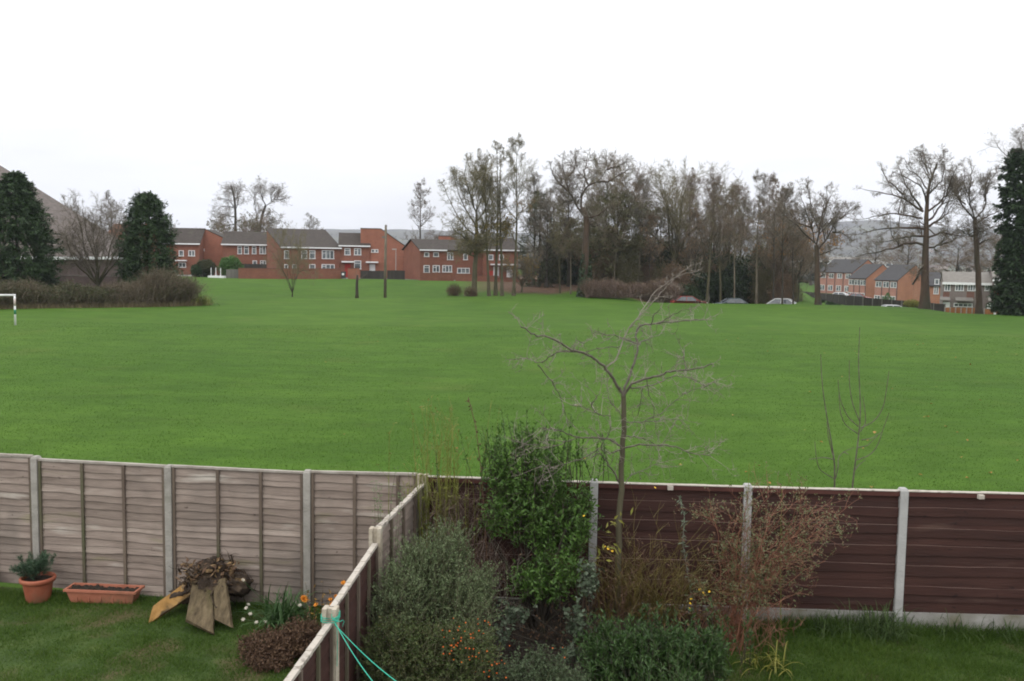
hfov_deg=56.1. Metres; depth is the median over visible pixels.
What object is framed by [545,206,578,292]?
bare tree
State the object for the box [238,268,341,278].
garden wall
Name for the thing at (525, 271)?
bare tree
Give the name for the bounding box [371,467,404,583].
leafy shoot
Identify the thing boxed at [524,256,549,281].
holly bush
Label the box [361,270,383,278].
timber fence
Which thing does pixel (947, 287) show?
window
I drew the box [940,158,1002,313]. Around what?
bare tree
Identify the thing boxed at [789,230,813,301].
bare tree
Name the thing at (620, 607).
dead shrub
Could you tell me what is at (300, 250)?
bare tree
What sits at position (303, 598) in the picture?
marigold
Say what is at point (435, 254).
window
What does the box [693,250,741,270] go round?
holly bush
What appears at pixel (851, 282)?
window
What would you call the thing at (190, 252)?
window
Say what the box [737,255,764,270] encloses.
holly bush
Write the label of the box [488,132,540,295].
bare tree
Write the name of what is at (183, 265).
window
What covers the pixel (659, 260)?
evergreen tree
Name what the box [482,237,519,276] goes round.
terraced house
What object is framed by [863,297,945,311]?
timber fence
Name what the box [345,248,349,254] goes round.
window
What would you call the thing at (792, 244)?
bare tree
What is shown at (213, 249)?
terraced house
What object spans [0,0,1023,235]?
sky
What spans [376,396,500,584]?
tall weed
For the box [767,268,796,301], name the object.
thicket bush
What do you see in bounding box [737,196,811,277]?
bare tree
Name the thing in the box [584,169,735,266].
bare tree
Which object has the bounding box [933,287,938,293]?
window
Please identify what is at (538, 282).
bare tree
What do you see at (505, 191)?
bare tree
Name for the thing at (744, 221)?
bare tree
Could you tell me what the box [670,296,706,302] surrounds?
parked car
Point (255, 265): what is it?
timber fence
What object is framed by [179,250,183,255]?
window
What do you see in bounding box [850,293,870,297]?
parked car
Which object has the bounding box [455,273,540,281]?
garden wall
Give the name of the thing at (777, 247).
bare tree
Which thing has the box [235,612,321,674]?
dead plant
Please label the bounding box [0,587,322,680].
garden lawn ground
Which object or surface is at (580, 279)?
ivy plant
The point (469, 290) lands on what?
dead shrub
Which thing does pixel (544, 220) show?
bare tree
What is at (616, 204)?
bare tree
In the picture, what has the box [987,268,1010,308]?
terraced house
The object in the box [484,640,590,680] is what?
evergreen shrub
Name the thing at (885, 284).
window
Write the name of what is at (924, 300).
bare tree
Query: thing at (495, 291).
bare tree
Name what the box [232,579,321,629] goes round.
flowering plant
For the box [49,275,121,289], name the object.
boundary wall
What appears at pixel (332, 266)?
window
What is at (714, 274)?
holly bush
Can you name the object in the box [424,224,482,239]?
bare tree
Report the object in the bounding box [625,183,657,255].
bare tree
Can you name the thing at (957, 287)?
window
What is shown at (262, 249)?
window
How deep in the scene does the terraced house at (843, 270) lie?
230.21 m
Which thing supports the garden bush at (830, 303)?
on the playing field ground at (326, 307)
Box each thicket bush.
[548,249,573,283]
[566,238,601,282]
[589,250,616,284]
[612,257,646,285]
[635,258,659,301]
[648,261,677,302]
[654,257,699,302]
[669,245,700,262]
[684,256,712,277]
[701,262,718,272]
[737,260,761,303]
[745,243,775,270]
[747,266,779,303]
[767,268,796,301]
[783,278,805,301]
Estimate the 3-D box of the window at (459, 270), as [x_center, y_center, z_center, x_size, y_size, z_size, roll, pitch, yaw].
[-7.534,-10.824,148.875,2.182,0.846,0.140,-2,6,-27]
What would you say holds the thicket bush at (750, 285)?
on the playing field ground at (326, 307)
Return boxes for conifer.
[0,169,68,286]
[111,190,184,283]
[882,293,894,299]
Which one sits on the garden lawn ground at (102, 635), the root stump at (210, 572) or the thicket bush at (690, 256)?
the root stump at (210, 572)
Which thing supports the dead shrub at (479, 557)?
on the flower bed soil
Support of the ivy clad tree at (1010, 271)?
on the playing field ground at (326, 307)
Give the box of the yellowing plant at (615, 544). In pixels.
[593,508,632,638]
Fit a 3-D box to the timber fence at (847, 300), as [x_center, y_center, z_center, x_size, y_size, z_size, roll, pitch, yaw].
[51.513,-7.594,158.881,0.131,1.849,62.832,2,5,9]
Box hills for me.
[223,220,1002,271]
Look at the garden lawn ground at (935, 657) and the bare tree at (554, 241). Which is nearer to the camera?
the garden lawn ground at (935, 657)
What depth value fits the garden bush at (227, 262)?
141.74 m
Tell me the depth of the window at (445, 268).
147.61 m
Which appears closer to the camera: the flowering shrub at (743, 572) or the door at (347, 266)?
the flowering shrub at (743, 572)
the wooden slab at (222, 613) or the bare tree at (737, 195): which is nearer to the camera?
the wooden slab at (222, 613)
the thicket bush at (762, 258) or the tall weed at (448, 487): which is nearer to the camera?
the tall weed at (448, 487)
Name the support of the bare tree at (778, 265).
on the playing field ground at (326, 307)
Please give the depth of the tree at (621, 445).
11.68 m
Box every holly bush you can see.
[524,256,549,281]
[557,249,575,275]
[561,256,580,284]
[592,224,626,256]
[632,241,678,265]
[678,283,702,300]
[681,270,718,303]
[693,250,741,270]
[706,269,733,302]
[710,276,742,301]
[722,259,758,303]
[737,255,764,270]
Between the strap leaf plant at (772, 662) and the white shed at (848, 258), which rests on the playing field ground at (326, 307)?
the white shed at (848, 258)
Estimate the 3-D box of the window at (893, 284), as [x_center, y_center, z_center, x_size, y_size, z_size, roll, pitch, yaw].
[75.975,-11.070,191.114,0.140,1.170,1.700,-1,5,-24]
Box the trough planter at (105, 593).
[63,582,144,604]
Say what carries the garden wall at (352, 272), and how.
on the playing field ground at (326, 307)
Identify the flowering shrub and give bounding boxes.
[546,483,771,631]
[629,461,862,656]
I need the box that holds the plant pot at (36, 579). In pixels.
[8,549,57,603]
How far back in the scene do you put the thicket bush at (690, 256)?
136.50 m
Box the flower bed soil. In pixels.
[380,596,733,680]
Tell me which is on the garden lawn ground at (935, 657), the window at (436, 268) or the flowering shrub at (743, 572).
the flowering shrub at (743, 572)
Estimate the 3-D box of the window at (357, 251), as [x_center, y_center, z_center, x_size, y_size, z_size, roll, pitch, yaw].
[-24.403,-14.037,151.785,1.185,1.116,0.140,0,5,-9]
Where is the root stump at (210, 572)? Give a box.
[168,548,261,607]
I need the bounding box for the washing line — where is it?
[321,610,395,680]
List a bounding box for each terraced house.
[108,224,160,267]
[167,228,205,274]
[196,229,223,274]
[221,231,266,271]
[265,228,341,268]
[338,233,370,277]
[360,228,404,270]
[402,239,481,279]
[438,236,457,239]
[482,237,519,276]
[820,259,872,293]
[848,264,886,297]
[874,264,918,300]
[912,272,940,303]
[939,271,991,311]
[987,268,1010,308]
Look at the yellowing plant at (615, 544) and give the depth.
11.40 m
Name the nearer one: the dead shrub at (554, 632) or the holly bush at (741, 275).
the dead shrub at (554, 632)
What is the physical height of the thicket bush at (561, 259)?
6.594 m
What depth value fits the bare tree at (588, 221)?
111.97 m
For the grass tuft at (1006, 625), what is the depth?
11.98 m
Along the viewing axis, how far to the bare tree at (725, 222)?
140.36 m
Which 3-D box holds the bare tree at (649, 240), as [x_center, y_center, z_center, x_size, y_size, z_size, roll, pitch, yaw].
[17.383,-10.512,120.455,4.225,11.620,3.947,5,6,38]
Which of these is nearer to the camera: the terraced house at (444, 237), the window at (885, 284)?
the terraced house at (444, 237)
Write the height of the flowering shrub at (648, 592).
1.910 m
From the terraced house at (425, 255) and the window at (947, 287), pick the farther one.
the terraced house at (425, 255)
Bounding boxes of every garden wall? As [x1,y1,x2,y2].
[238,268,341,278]
[348,268,359,278]
[419,272,453,280]
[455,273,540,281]
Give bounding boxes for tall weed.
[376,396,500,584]
[465,397,488,577]
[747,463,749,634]
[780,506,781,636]
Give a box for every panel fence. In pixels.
[0,453,417,607]
[284,473,428,680]
[427,475,1023,633]
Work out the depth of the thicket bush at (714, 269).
126.63 m
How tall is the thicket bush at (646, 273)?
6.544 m
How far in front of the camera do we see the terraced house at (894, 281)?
191.86 m
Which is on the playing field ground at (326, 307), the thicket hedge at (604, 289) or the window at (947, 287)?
the thicket hedge at (604, 289)
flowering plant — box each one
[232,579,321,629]
[304,580,345,624]
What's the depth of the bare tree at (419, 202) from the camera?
170.28 m
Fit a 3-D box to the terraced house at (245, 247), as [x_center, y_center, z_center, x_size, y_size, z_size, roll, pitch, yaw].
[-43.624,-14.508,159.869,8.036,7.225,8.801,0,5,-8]
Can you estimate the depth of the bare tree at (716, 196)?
118.02 m
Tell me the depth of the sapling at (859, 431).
13.53 m
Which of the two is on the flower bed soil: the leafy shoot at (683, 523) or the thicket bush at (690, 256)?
the leafy shoot at (683, 523)
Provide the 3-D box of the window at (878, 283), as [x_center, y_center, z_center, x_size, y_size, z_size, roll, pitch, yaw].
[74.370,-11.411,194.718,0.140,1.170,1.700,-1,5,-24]
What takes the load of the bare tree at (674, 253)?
on the playing field ground at (326, 307)
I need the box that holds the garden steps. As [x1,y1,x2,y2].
[208,268,225,277]
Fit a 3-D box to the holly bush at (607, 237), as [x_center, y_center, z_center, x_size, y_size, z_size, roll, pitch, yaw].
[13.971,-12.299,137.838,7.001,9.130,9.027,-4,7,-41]
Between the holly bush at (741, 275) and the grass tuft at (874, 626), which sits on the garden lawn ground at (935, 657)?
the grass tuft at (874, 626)
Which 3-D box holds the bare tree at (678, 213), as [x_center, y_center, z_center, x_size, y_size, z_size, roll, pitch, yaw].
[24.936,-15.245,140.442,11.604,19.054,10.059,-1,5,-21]
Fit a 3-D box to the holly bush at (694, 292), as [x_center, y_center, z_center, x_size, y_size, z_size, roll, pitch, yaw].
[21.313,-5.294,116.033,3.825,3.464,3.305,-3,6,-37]
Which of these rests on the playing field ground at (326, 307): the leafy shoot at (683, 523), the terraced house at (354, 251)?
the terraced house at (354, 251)
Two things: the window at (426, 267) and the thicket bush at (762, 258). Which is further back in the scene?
the window at (426, 267)
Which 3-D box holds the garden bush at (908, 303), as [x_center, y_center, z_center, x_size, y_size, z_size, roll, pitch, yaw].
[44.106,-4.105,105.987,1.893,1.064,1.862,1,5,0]
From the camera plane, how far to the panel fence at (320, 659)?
9.64 m
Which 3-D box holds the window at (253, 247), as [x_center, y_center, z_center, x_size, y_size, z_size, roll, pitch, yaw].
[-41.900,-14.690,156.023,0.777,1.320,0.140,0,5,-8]
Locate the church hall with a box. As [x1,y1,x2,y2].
[0,166,141,281]
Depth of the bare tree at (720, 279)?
118.77 m
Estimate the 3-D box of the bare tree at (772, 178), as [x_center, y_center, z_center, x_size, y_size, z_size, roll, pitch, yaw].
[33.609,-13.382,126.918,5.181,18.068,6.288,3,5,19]
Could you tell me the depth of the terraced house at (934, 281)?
159.00 m
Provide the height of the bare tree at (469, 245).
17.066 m
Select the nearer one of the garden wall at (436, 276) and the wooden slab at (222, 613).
the wooden slab at (222, 613)
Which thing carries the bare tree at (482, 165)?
on the playing field ground at (326, 307)
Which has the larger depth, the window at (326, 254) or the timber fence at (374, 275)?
the window at (326, 254)
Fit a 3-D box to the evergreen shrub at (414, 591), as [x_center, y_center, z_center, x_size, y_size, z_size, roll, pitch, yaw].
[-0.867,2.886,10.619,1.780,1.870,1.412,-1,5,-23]
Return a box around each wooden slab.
[149,585,188,622]
[186,581,214,635]
[213,578,232,627]
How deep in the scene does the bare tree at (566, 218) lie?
129.81 m
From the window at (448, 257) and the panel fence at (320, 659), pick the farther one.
the window at (448, 257)
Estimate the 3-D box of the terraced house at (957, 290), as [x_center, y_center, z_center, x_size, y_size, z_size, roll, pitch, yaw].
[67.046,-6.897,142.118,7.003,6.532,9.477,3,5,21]
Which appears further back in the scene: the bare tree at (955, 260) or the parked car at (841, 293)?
the bare tree at (955, 260)
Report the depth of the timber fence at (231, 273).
139.72 m
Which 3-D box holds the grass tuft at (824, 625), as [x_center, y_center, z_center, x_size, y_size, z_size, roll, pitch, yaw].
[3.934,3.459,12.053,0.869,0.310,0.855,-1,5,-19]
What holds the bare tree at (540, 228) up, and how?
on the playing field ground at (326, 307)
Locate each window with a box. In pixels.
[178,263,185,267]
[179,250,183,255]
[188,250,194,255]
[238,246,241,253]
[244,246,248,253]
[252,246,255,253]
[259,246,265,253]
[309,250,315,258]
[322,250,333,258]
[322,264,334,268]
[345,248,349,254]
[354,248,360,254]
[354,260,360,268]
[423,265,429,272]
[433,252,438,256]
[433,265,439,271]
[442,265,451,271]
[447,252,452,259]
[457,268,469,272]
[828,285,832,290]
[848,279,853,284]
[875,281,881,286]
[883,282,888,287]
[890,282,896,287]
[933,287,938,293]
[944,284,950,290]
[953,303,972,306]
[955,285,963,290]
[967,285,975,290]
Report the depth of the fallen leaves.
26.18 m
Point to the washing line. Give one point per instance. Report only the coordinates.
(337, 619)
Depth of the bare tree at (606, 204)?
125.66 m
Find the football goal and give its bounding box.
[0,294,16,324]
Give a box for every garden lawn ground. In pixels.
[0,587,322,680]
[711,628,1023,680]
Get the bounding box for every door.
[345,264,350,276]
[369,264,374,270]
[493,267,498,275]
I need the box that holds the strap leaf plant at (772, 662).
[731,639,801,678]
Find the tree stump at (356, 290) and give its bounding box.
[354,270,366,297]
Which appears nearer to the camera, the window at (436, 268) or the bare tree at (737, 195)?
the bare tree at (737, 195)
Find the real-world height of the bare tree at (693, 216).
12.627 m
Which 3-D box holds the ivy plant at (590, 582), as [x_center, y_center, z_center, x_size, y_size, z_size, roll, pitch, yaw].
[0.407,3.160,10.945,1.329,1.228,0.881,1,5,0]
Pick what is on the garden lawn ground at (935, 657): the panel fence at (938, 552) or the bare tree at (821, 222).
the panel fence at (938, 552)
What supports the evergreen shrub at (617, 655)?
on the flower bed soil
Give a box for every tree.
[47,189,164,286]
[60,194,84,215]
[90,189,125,238]
[206,206,276,233]
[208,178,251,228]
[244,175,290,231]
[261,217,322,296]
[263,210,282,227]
[303,212,323,229]
[403,178,438,241]
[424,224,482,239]
[436,151,509,295]
[463,147,506,295]
[478,140,515,295]
[481,144,519,295]
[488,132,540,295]
[499,248,542,291]
[503,257,735,615]
[513,167,553,284]
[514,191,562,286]
[524,186,576,287]
[525,186,565,255]
[536,217,582,283]
[542,145,636,296]
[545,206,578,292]
[549,165,584,285]
[556,216,582,293]
[564,154,652,257]
[574,150,670,240]
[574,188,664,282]
[580,157,759,269]
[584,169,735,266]
[597,201,632,282]
[620,174,660,283]
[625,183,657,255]
[630,206,690,267]
[637,211,668,301]
[654,172,711,259]
[665,183,769,253]
[668,167,710,265]
[672,173,781,301]
[677,208,710,279]
[686,166,730,303]
[696,180,727,259]
[714,178,752,262]
[718,180,756,297]
[734,192,754,259]
[736,168,781,303]
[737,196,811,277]
[744,207,844,291]
[749,172,782,269]
[757,182,805,273]
[758,180,789,299]
[763,183,802,303]
[773,176,861,304]
[778,206,812,303]
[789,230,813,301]
[790,241,832,284]
[839,233,906,264]
[847,142,982,309]
[864,232,946,271]
[921,234,992,273]
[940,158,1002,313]
[950,228,1004,271]
[984,124,1023,315]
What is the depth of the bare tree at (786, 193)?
111.15 m
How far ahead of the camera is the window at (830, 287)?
231.94 m
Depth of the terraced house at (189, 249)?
153.96 m
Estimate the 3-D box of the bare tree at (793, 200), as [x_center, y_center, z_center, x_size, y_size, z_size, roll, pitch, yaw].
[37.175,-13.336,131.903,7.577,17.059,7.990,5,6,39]
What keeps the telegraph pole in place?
on the playing field ground at (326, 307)
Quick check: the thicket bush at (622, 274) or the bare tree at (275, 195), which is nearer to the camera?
the thicket bush at (622, 274)
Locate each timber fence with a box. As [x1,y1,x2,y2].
[226,269,237,277]
[242,264,266,267]
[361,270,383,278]
[387,270,404,279]
[800,291,862,305]
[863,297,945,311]
[944,307,974,313]
[984,308,996,313]
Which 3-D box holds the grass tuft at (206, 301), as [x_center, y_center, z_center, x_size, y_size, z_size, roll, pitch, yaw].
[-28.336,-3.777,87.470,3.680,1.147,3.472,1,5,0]
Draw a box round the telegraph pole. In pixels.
[382,225,386,297]
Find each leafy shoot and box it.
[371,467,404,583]
[677,495,696,631]
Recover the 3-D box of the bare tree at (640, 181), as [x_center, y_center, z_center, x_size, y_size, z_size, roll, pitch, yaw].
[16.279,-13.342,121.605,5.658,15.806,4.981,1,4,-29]
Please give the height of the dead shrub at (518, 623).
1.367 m
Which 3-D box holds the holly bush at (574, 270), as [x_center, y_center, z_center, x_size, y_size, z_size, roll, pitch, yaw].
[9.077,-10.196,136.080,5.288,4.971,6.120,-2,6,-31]
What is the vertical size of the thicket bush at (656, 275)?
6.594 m
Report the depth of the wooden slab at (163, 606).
12.45 m
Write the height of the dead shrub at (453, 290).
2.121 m
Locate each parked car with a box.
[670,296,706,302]
[712,298,748,303]
[766,298,795,303]
[833,292,847,294]
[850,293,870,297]
[882,305,901,306]
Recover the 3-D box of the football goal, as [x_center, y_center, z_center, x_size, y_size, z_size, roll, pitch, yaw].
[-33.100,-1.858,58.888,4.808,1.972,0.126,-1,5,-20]
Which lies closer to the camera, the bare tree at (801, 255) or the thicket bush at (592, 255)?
the bare tree at (801, 255)
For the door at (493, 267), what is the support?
in the terraced house at (507, 245)
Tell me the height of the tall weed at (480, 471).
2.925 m
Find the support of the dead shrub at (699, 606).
on the flower bed soil
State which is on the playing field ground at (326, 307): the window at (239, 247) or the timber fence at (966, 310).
the timber fence at (966, 310)
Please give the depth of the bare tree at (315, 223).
238.67 m
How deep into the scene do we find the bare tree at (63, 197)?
149.06 m
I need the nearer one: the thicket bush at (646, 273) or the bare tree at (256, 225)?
the thicket bush at (646, 273)
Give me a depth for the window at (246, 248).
155.85 m
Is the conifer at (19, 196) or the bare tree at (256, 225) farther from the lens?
the bare tree at (256, 225)
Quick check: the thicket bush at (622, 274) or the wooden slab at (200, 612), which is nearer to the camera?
the wooden slab at (200, 612)
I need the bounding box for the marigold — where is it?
[300,595,307,621]
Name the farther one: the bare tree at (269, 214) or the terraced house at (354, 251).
the bare tree at (269, 214)
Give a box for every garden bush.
[190,264,202,276]
[196,259,216,276]
[217,255,244,275]
[825,301,841,304]
[903,299,918,306]
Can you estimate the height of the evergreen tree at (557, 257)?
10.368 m
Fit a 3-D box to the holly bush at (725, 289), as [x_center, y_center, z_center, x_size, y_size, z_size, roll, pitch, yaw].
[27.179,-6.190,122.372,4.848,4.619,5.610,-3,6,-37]
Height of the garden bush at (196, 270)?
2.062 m
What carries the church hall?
on the playing field ground at (326, 307)
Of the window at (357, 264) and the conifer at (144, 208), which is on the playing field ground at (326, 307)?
the conifer at (144, 208)
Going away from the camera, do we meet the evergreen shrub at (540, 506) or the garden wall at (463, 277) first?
the evergreen shrub at (540, 506)
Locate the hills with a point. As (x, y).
(399, 235)
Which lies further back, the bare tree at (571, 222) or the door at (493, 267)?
the door at (493, 267)
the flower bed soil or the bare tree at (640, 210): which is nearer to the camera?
the flower bed soil
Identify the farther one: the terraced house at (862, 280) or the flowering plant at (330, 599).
the terraced house at (862, 280)
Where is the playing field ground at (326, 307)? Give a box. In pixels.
[0,269,1023,589]
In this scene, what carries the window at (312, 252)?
in the terraced house at (323, 247)
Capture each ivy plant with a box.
[490,557,604,670]
[576,246,592,296]
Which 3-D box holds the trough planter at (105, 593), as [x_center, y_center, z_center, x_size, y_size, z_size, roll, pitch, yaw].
[-5.503,3.421,12.959,1.000,0.204,0.282,1,5,4]
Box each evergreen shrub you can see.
[353,609,564,680]
[366,513,510,679]
[435,409,608,633]
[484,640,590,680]
[574,597,757,680]
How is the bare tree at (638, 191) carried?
on the playing field ground at (326, 307)
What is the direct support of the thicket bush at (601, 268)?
on the playing field ground at (326, 307)
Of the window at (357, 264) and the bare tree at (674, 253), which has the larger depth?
the window at (357, 264)
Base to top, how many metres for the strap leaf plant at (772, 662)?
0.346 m
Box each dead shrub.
[390,482,524,614]
[445,283,461,295]
[462,285,479,295]
[476,534,560,631]
[509,597,606,659]
[545,537,663,628]
[628,567,806,645]
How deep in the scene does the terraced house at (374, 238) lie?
152.67 m
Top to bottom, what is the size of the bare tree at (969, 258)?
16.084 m
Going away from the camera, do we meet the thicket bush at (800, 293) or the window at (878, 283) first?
the thicket bush at (800, 293)
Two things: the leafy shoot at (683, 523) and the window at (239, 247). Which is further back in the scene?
the window at (239, 247)
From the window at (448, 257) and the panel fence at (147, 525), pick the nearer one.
the panel fence at (147, 525)
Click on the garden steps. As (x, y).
(213, 276)
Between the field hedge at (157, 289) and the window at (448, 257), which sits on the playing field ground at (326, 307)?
the field hedge at (157, 289)
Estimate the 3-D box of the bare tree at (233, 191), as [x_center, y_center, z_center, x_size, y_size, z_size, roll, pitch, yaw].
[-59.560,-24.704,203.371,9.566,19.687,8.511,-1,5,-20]
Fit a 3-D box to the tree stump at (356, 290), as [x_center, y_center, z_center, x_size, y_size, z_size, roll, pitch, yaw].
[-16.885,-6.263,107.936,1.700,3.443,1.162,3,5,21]
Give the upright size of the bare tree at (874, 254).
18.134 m
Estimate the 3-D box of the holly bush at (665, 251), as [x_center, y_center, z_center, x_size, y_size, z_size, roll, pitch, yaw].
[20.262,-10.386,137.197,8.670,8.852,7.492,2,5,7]
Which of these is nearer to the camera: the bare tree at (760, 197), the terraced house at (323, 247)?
the bare tree at (760, 197)
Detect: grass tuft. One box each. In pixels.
[184,294,219,305]
[801,606,866,641]
[833,601,929,644]
[926,608,980,641]
[961,618,1023,643]
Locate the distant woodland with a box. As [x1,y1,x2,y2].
[330,223,1000,284]
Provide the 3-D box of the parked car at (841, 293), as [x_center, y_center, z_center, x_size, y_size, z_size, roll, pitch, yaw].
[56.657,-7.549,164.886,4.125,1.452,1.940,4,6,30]
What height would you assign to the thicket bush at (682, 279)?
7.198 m
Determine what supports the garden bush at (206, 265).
on the playing field ground at (326, 307)
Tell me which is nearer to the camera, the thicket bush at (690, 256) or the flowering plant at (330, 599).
the flowering plant at (330, 599)
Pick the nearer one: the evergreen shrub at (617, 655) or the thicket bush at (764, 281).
the evergreen shrub at (617, 655)
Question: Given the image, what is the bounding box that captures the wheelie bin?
[341,272,345,278]
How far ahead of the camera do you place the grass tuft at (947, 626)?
11.96 m
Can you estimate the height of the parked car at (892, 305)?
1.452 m
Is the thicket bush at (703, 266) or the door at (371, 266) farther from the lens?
the door at (371, 266)
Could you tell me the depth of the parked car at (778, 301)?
113.59 m
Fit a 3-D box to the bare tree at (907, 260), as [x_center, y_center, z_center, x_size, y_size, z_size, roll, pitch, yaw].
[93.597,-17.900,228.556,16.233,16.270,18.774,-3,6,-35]
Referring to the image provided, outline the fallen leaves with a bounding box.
[377,334,1018,487]
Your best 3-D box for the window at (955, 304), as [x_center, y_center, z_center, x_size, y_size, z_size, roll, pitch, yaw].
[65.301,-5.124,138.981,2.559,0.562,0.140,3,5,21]
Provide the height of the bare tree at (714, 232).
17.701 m
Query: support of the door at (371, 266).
in the terraced house at (374, 238)
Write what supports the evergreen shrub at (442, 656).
on the flower bed soil
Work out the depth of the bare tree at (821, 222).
105.66 m
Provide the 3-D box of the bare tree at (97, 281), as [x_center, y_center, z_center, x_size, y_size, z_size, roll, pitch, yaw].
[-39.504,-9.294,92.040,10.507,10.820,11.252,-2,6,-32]
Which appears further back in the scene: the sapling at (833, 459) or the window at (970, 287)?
the window at (970, 287)
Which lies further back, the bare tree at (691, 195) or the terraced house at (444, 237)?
the terraced house at (444, 237)
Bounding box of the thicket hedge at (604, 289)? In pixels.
[577,275,686,299]
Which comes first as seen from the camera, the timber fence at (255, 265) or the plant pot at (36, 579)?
the plant pot at (36, 579)
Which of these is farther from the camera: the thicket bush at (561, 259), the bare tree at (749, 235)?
the thicket bush at (561, 259)
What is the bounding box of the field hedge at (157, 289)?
[0,263,214,309]
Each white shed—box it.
[830,257,873,261]
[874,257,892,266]
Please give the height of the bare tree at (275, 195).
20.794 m
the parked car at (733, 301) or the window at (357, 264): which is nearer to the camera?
the parked car at (733, 301)
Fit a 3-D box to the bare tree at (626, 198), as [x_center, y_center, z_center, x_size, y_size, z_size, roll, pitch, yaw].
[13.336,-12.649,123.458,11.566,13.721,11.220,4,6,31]
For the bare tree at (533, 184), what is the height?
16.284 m
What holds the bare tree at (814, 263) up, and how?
on the playing field ground at (326, 307)
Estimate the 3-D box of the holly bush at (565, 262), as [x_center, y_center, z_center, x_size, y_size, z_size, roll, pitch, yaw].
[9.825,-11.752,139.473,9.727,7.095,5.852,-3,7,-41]
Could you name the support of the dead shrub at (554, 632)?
on the flower bed soil
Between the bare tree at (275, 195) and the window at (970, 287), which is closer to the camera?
the window at (970, 287)
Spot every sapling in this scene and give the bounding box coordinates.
[809,354,853,487]
[838,327,888,487]
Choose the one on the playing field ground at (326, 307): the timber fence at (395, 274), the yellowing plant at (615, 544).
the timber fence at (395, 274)
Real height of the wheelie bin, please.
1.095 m
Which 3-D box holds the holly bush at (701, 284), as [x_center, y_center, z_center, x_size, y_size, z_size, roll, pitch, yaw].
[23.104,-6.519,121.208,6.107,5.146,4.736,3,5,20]
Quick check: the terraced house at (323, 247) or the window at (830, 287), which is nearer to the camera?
the terraced house at (323, 247)
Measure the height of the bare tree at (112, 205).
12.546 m

